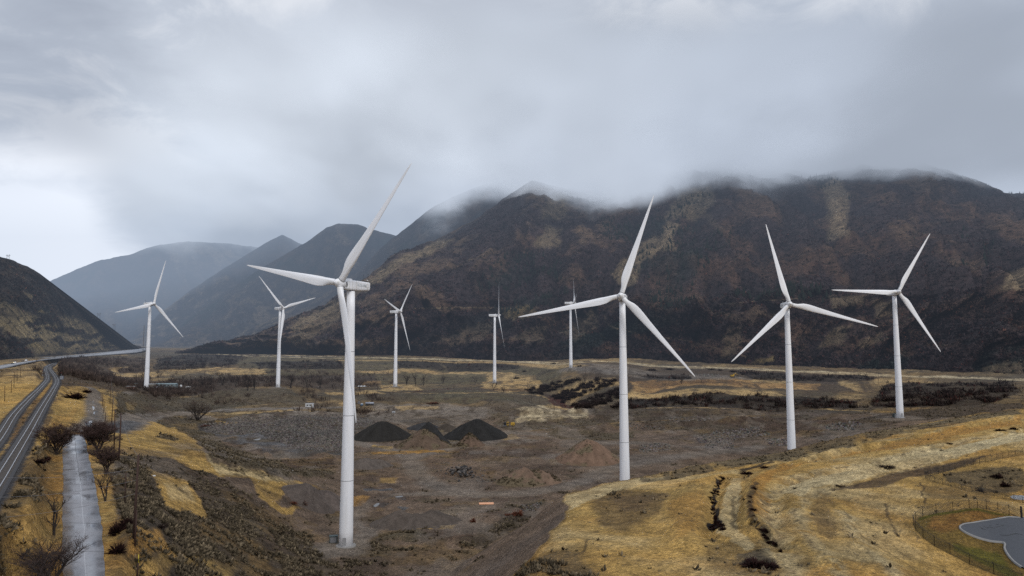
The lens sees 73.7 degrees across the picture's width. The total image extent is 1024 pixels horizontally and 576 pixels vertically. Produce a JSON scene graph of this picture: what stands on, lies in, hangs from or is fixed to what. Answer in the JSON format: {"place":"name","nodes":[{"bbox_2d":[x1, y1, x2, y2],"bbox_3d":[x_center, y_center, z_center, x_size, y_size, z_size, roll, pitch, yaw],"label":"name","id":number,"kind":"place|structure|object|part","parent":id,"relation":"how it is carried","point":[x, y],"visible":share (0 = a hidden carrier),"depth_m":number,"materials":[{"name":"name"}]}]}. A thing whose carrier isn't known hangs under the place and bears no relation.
{"place":"outdoors","nodes":[
{"label":"outdoors","id":0,"kind":"place"},
{"bbox_2d":[0,257,138,359],"bbox_3d":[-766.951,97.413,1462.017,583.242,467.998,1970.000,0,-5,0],"label":"hillside","id":1,"kind":"structure","parent":0,"point":[23,329],"depth_m":1192.90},
{"bbox_2d":[0,258,144,359],"bbox_3d":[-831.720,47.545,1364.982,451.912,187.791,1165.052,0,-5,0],"label":"hillside shrubs","id":2,"kind":"object","parent":1,"relation":"on","point":[18,298],"visible":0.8,"depth_m":1182.19,"materials":[{"name":"brown plant"}]},
{"bbox_2d":[62,435,104,575],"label":"concrete road","id":3,"kind":"structure","parent":0,"point":[73,519],"depth_m":130.21,"materials":[{"name":"grey concrete"}]},
{"bbox_2d":[80,483,85,574],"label":"road centre joint","id":4,"kind":"object","parent":3,"relation":"on","point":[84,529],"visible":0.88,"depth_m":115.01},
{"bbox_2d":[50,241,257,341],"bbox_3d":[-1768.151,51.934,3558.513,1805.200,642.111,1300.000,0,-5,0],"label":"mountain ridge","id":5,"kind":"structure","parent":0,"point":[106,289],"depth_m":3476.96,"materials":[{"name":"grey stone"}]},
{"bbox_2d":[131,235,301,345],"bbox_3d":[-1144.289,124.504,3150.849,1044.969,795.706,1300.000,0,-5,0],"label":"mountain ridge","id":6,"kind":"structure","parent":0,"point":[183,309],"depth_m":3040.11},
{"bbox_2d":[150,223,394,346],"bbox_3d":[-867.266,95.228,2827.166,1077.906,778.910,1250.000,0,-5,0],"label":"mountain ridge","id":7,"kind":"structure","parent":0,"point":[250,301],"depth_m":2660.95,"materials":[{"name":"grey stone"}]},
{"bbox_2d":[231,171,545,339],"bbox_3d":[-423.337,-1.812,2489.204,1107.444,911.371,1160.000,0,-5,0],"label":"mountain ridge","id":8,"kind":"structure","parent":0,"point":[451,214],"depth_m":2460.69,"materials":[{"name":"grey stone"}]},
{"bbox_2d":[0,344,1023,575],"bbox_3d":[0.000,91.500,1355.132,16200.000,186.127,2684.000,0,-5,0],"label":"ground","id":9,"kind":"structure","parent":0,"point":[662,537],"depth_m":258.51,"materials":[{"name":"soil"}]},
{"bbox_2d":[0,363,55,447],"bbox_3d":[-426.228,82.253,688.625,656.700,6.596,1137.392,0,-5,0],"label":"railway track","id":10,"kind":"structure","parent":9,"relation":"on","point":[7,425],"depth_m":268.68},
{"bbox_2d":[0,364,59,499],"bbox_3d":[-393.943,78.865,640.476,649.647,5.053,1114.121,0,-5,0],"label":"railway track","id":11,"kind":"structure","parent":9,"relation":"on","point":[10,462],"depth_m":182.91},
{"bbox_2d":[26,458,51,464],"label":"bush","id":12,"kind":"object","parent":9,"relation":"on","point":[40,461],"visible":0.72,"depth_m":157.33,"materials":[{"name":"plant"}]},
{"bbox_2d":[3,530,98,575],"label":"bare tree","id":13,"kind":"object","parent":9,"relation":"on","point":[30,564],"visible":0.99,"depth_m":93.77,"materials":[{"name":"brown plant"}]},
{"bbox_2d":[27,530,79,575],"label":"bare tree","id":14,"kind":"object","parent":9,"relation":"on","point":[39,544],"visible":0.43,"depth_m":98.54,"materials":[{"name":"brown plant"}]},
{"bbox_2d":[40,488,70,534],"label":"bare tree","id":15,"kind":"object","parent":9,"relation":"on","point":[55,513],"visible":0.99,"depth_m":117.46,"materials":[{"name":"brown plant"}]},
{"bbox_2d":[29,421,83,454],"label":"bare tree","id":16,"kind":"object","parent":9,"relation":"on","point":[54,436],"visible":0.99,"depth_m":189.01,"materials":[{"name":"brown plant"}]},
{"bbox_2d":[0,348,145,368],"bbox_3d":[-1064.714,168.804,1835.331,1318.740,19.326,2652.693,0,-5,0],"label":"highway","id":17,"kind":"structure","parent":9,"relation":"on","point":[86,355],"depth_m":1100.62,"materials":[{"name":"grey asphalt"}]},
{"bbox_2d":[61,392,86,399],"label":"bush","id":18,"kind":"object","parent":9,"relation":"on","point":[77,396],"visible":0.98,"depth_m":362.48,"materials":[{"name":"brown plant"}]},
{"bbox_2d":[76,418,123,451],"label":"bare tree","id":19,"kind":"object","parent":9,"relation":"on","point":[100,432],"visible":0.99,"depth_m":192.79,"materials":[{"name":"brown plant"}]},
{"bbox_2d":[81,443,122,472],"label":"bare tree","id":20,"kind":"object","parent":9,"relation":"on","point":[105,457],"visible":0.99,"depth_m":167.07,"materials":[{"name":"brown plant"}]},
{"bbox_2d":[91,466,120,500],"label":"bare tree","id":21,"kind":"object","parent":9,"relation":"on","point":[100,485],"visible":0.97,"depth_m":139.99,"materials":[{"name":"brown plant"}]},
{"bbox_2d":[113,411,114,449],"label":"utility pole","id":22,"kind":"object","parent":9,"relation":"on","point":[114,427],"visible":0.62,"depth_m":198.57,"materials":[{"name":"brown wood"}]},
{"bbox_2d":[103,540,126,554],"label":"bush","id":23,"kind":"object","parent":9,"relation":"on","point":[120,547],"visible":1,"depth_m":108.28,"materials":[{"name":"plant"}]},
{"bbox_2d":[108,520,131,535],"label":"bush","id":24,"kind":"object","parent":9,"relation":"on","point":[115,529],"visible":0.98,"depth_m":118.12,"materials":[{"name":"plant"}]},
{"bbox_2d":[118,413,121,457],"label":"utility pole","id":25,"kind":"object","parent":9,"relation":"on","point":[120,433],"visible":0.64,"depth_m":188.55,"materials":[{"name":"brown wood"}]},
{"bbox_2d":[124,473,125,501],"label":"utility pole","id":26,"kind":"object","parent":9,"relation":"on","point":[125,489],"visible":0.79,"depth_m":142.60,"materials":[{"name":"brown wood"}]},
{"bbox_2d":[119,515,138,525],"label":"bush","id":27,"kind":"object","parent":9,"relation":"on","point":[129,520],"visible":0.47,"depth_m":121.19,"materials":[{"name":"plant"}]},
{"bbox_2d":[134,510,136,546],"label":"utility pole","id":28,"kind":"object","parent":9,"relation":"on","point":[135,530],"visible":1,"depth_m":113.11,"materials":[{"name":"brown wood"}]},
{"bbox_2d":[132,454,139,538],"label":"utility pole","id":29,"kind":"object","parent":9,"relation":"on","point":[135,504],"visible":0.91,"depth_m":115.01,"materials":[{"name":"brown wood"}]},
{"bbox_2d":[2,469,131,477],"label":"power line","id":30,"kind":"object","parent":29,"relation":"attached to","point":[71,476],"visible":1,"depth_m":109.52,"materials":[{"name":"metal"}]},
{"bbox_2d":[9,494,132,516],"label":"power line","id":31,"kind":"object","parent":29,"relation":"attached to","point":[66,509],"visible":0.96,"depth_m":108.57,"materials":[{"name":"metal"}]},
{"bbox_2d":[18,480,134,496],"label":"power line","id":32,"kind":"object","parent":29,"relation":"attached to","point":[75,491],"visible":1,"depth_m":109.25,"materials":[{"name":"metal"}]},
{"bbox_2d":[117,261,182,386],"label":"wind turbine","id":33,"kind":"object","parent":9,"relation":"on","point":[149,305],"visible":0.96,"depth_m":635.62,"materials":[{"name":"paint"}]},
{"bbox_2d":[157,523,169,528],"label":"bush","id":34,"kind":"object","parent":9,"relation":"on","point":[162,526],"visible":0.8,"depth_m":135.59,"materials":[{"name":"brown plant"}]},
{"bbox_2d":[156,383,177,386],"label":"mobile home","id":35,"kind":"object","parent":9,"relation":"on","point":[166,384],"visible":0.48,"depth_m":679.51,"materials":[{"name":"grey"}]},
{"bbox_2d":[182,400,211,420],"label":"bare tree","id":36,"kind":"object","parent":9,"relation":"on","point":[197,418],"visible":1,"depth_m":499.34,"materials":[{"name":"brown plant"}]},
{"bbox_2d":[31,350,395,415],"bbox_3d":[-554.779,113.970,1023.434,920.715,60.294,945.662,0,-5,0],"label":"woodland","id":37,"kind":"object","parent":9,"relation":"on","point":[90,373],"visible":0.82,"depth_m":704.48,"materials":[{"name":"plant"}]},
{"bbox_2d":[244,375,251,390],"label":"bare tree","id":38,"kind":"object","parent":9,"relation":"on","point":[247,382],"visible":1,"depth_m":659.22,"materials":[{"name":"brown plant"}]},
{"bbox_2d":[249,373,258,389],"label":"bare tree","id":39,"kind":"object","parent":9,"relation":"on","point":[253,382],"visible":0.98,"depth_m":667.54,"materials":[{"name":"brown plant"}]},
{"bbox_2d":[259,276,313,387],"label":"wind turbine","id":40,"kind":"object","parent":9,"relation":"on","point":[280,321],"visible":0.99,"depth_m":686.39,"materials":[{"name":"paint"}]},
{"bbox_2d":[289,372,295,387],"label":"bare tree","id":41,"kind":"object","parent":9,"relation":"on","point":[292,379],"visible":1,"depth_m":690.11,"materials":[{"name":"brown plant"}]},
{"bbox_2d":[281,483,335,513],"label":"gravel pile","id":42,"kind":"object","parent":9,"relation":"on","point":[315,499],"visible":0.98,"depth_m":242.48,"materials":[{"name":"stone"}]},
{"bbox_2d":[305,403,313,407],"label":"site office","id":43,"kind":"structure","parent":9,"relation":"on","point":[309,404],"depth_m":589.99,"materials":[{"name":"white metal"}]},
{"bbox_2d":[304,372,315,386],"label":"bare tree","id":44,"kind":"object","parent":9,"relation":"on","point":[308,379],"visible":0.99,"depth_m":707.48,"materials":[{"name":"brown plant"}]},
{"bbox_2d":[314,374,324,387],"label":"bare tree","id":45,"kind":"object","parent":9,"relation":"on","point":[319,381],"visible":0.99,"depth_m":724.60,"materials":[{"name":"brown plant"}]},
{"bbox_2d":[247,163,411,548],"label":"wind turbine","id":46,"kind":"object","parent":9,"relation":"on","point":[349,285],"visible":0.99,"depth_m":207.13,"materials":[{"name":"paint"}]},
{"bbox_2d":[319,490,339,510],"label":"gravel pile","id":47,"kind":"object","parent":9,"relation":"on","point":[333,498],"visible":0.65,"depth_m":251.46,"materials":[{"name":"stone"}]},
{"bbox_2d":[329,535,337,542],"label":"transformer cabinet","id":48,"kind":"object","parent":9,"relation":"on","point":[333,538],"visible":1,"depth_m":209.30,"materials":[{"name":"metal"}]},
{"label":"door","id":49,"kind":"part","parent":48,"relation":"part of","materials":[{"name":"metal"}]},
{"bbox_2d":[354,458,383,469],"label":"gravel pile","id":50,"kind":"object","parent":9,"relation":"on","point":[366,464],"visible":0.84,"depth_m":330.27,"materials":[{"name":"stone"}]},
{"bbox_2d":[354,421,411,441],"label":"gravel pile","id":51,"kind":"object","parent":9,"relation":"on","point":[382,431],"visible":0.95,"depth_m":425.26,"materials":[{"name":"stone"}]},
{"bbox_2d":[386,288,410,386],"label":"wind turbine","id":52,"kind":"object","parent":9,"relation":"on","point":[397,310],"visible":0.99,"depth_m":724.60,"materials":[{"name":"paint"}]},
{"bbox_2d":[402,371,410,384],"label":"bare tree","id":53,"kind":"object","parent":9,"relation":"on","point":[407,379],"visible":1,"depth_m":775.61,"materials":[{"name":"brown plant"}]},
{"bbox_2d":[369,510,461,530],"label":"gravel pile","id":54,"kind":"object","parent":9,"relation":"on","point":[398,520],"visible":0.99,"depth_m":232.43,"materials":[{"name":"stone"}]},
{"bbox_2d":[406,422,438,430],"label":"gravel pile","id":55,"kind":"object","parent":9,"relation":"on","point":[416,427],"visible":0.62,"depth_m":472.33,"materials":[{"name":"stone"}]},
{"bbox_2d":[394,429,451,449],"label":"dirt mound","id":56,"kind":"object","parent":9,"relation":"on","point":[428,441],"visible":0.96,"depth_m":393.11,"materials":[{"name":"soil"}]},
{"bbox_2d":[419,422,449,443],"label":"gravel pile","id":57,"kind":"object","parent":9,"relation":"on","point":[431,427],"visible":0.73,"depth_m":405.07,"materials":[{"name":"stone"}]},
{"bbox_2d":[437,423,455,431],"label":"dirt mound","id":58,"kind":"object","parent":9,"relation":"on","point":[446,427],"visible":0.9,"depth_m":463.82,"materials":[{"name":"soil"}]},
{"bbox_2d":[455,434,484,446],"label":"dirt mound","id":59,"kind":"object","parent":9,"relation":"on","point":[471,441],"visible":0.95,"depth_m":397.74,"materials":[{"name":"soil"}]},
{"bbox_2d":[444,419,507,441],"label":"gravel pile","id":60,"kind":"object","parent":9,"relation":"on","point":[481,430],"visible":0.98,"depth_m":427.49,"materials":[{"name":"stone"}]},
{"bbox_2d":[479,502,493,504],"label":"plywood board","id":61,"kind":"object","parent":9,"relation":"on","point":[482,503],"visible":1,"depth_m":258.57,"materials":[{"name":"beige wood"}]},
{"bbox_2d":[489,304,502,382],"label":"wind turbine","id":62,"kind":"object","parent":9,"relation":"on","point":[494,348],"visible":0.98,"depth_m":809.94,"materials":[{"name":"paint"}]},
{"bbox_2d":[394,428,616,485],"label":"sagebrush","id":63,"kind":"object","parent":9,"relation":"on","point":[470,433],"visible":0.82,"depth_m":349.10,"materials":[{"name":"brown plant"}]},
{"bbox_2d":[503,422,514,426],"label":"wheel loader","id":64,"kind":"object","parent":9,"relation":"on","point":[512,424],"visible":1,"depth_m":480.62,"materials":[{"name":"metal"}]},
{"bbox_2d":[0,369,1023,575],"bbox_3d":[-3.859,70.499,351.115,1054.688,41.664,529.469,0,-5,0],"label":"sagebrush","id":65,"kind":"object","parent":9,"relation":"on","point":[126,507],"visible":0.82,"depth_m":176.73,"materials":[{"name":"brown plant"}]},
{"bbox_2d":[511,509,523,515],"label":"bush","id":66,"kind":"object","parent":9,"relation":"on","point":[519,513],"visible":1,"depth_m":240.50,"materials":[{"name":"brown plant"}]},
{"bbox_2d":[493,467,561,486],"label":"dirt mound","id":67,"kind":"object","parent":9,"relation":"on","point":[526,474],"visible":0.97,"depth_m":292.44,"materials":[{"name":"soil"}]},
{"bbox_2d":[201,374,863,511],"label":"rubble","id":68,"kind":"object","parent":9,"relation":"on","point":[311,443],"visible":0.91,"depth_m":437.76,"materials":[{"name":"soil"}]},
{"bbox_2d":[565,279,578,367],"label":"wind turbine","id":69,"kind":"object","parent":9,"relation":"on","point":[570,337],"visible":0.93,"depth_m":839.24,"materials":[{"name":"paint"}]},
{"bbox_2d":[417,380,740,407],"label":"willow scrub","id":70,"kind":"object","parent":9,"relation":"on","point":[572,406],"visible":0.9,"depth_m":666.10,"materials":[{"name":"brown plant"}]},
{"bbox_2d":[555,439,619,465],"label":"dirt mound","id":71,"kind":"object","parent":9,"relation":"on","point":[596,454],"visible":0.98,"depth_m":340.69,"materials":[{"name":"soil"}]},
{"bbox_2d":[581,404,593,407],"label":"bush","id":72,"kind":"object","parent":9,"relation":"on","point":[589,406],"visible":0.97,"depth_m":573.42,"materials":[{"name":"brown plant"}]},
{"bbox_2d":[153,353,1023,411],"bbox_3d":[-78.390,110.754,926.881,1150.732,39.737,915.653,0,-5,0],"label":"thicket","id":73,"kind":"object","parent":9,"relation":"on","point":[946,395],"visible":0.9,"depth_m":581.18,"materials":[{"name":"brown plant"}]},
{"bbox_2d":[519,196,694,480],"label":"wind turbine","id":74,"kind":"object","parent":9,"relation":"on","point":[622,298],"visible":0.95,"depth_m":281.28,"materials":[{"name":"paint"}]},
{"bbox_2d":[739,471,752,474],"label":"bush","id":75,"kind":"object","parent":9,"relation":"on","point":[746,473],"visible":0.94,"depth_m":230.25,"materials":[{"name":"black plant"}]},
{"bbox_2d":[736,556,774,570],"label":"bush","id":76,"kind":"object","parent":9,"relation":"on","point":[752,562],"visible":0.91,"depth_m":112.29,"materials":[{"name":"brown plant"}]},
{"bbox_2d":[757,560,779,570],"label":"bush","id":77,"kind":"object","parent":9,"relation":"on","point":[773,564],"visible":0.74,"depth_m":112.36,"materials":[{"name":"brown plant"}]},
{"bbox_2d":[731,225,877,450],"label":"wind turbine","id":78,"kind":"object","parent":9,"relation":"on","point":[774,320],"visible":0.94,"depth_m":354.40,"materials":[{"name":"paint"}]},
{"bbox_2d":[874,464,897,469],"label":"bush","id":79,"kind":"object","parent":9,"relation":"on","point":[886,466],"visible":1,"depth_m":229.83,"materials":[{"name":"black plant"}]},
{"bbox_2d":[835,234,940,417],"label":"wind turbine","id":80,"kind":"object","parent":9,"relation":"on","point":[898,380],"visible":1,"depth_m":432.33,"materials":[{"name":"paint"}]},
{"bbox_2d":[912,498,1022,575],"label":"chain link fence","id":81,"kind":"object","parent":9,"relation":"on","point":[969,557],"visible":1,"depth_m":158.38,"materials":[{"name":"black metal"}]},
{"bbox_2d":[924,449,1023,477],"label":"chain link fence","id":82,"kind":"object","parent":9,"relation":"on","point":[941,471],"visible":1,"depth_m":232.42,"materials":[{"name":"black metal"}]},
{"bbox_2d":[925,473,1023,502],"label":"chain link fence","id":83,"kind":"object","parent":9,"relation":"on","point":[975,489],"visible":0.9,"depth_m":196.42,"materials":[{"name":"black metal"}]},
{"bbox_2d":[961,517,1023,567],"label":"parking lot","id":84,"kind":"structure","parent":9,"relation":"on","point":[1014,543],"depth_m":151.13,"materials":[{"name":"grey asphalt"}]},
{"bbox_2d":[959,516,1022,567],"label":"kerb","id":85,"kind":"structure","parent":84,"relation":"on","point":[1004,547],"depth_m":148.44,"materials":[{"name":"concrete"}]},
{"bbox_2d":[988,473,1002,479],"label":"bush","id":86,"kind":"object","parent":9,"relation":"on","point":[998,476],"visible":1,"depth_m":216.14,"materials":[{"name":"plant"}]},
{"bbox_2d":[998,482,1011,486],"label":"bush","id":87,"kind":"object","parent":9,"relation":"on","point":[1002,484],"visible":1,"depth_m":206.82,"materials":[{"name":"black plant"}]},
{"bbox_2d":[1010,495,1023,499],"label":"puddle","id":88,"kind":"object","parent":9,"relation":"on","point":[1017,497],"visible":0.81,"depth_m":193.78,"materials":[{"name":"grey liquid"}]},
{"bbox_2d":[0,0,1023,280],"label":"sky","id":89,"kind":"structure","parent":0,"point":[127,127],"materials":[{"name":"grey"}]},
{"bbox_2d":[176,149,1023,373],"bbox_3d":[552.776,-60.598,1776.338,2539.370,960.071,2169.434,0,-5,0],"label":"mountain ridge","id":90,"kind":"structure","parent":0,"point":[841,237],"depth_m":1262.71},
{"bbox_2d":[175,161,1023,373],"bbox_3d":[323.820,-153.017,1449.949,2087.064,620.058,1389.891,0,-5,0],"label":"mountain shrubs","id":91,"kind":"object","parent":90,"relation":"on","point":[875,361],"visible":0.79,"depth_m":1067.65,"materials":[{"name":"plant"}]},
{"bbox_2d":[477,153,1019,313],"bbox_3d":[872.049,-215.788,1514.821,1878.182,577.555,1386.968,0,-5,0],"label":"conifers","id":92,"kind":"object","parent":90,"relation":"on","point":[737,292],"visible":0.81,"depth_m":1313.64,"materials":[{"name":"green plant"}]}
]}

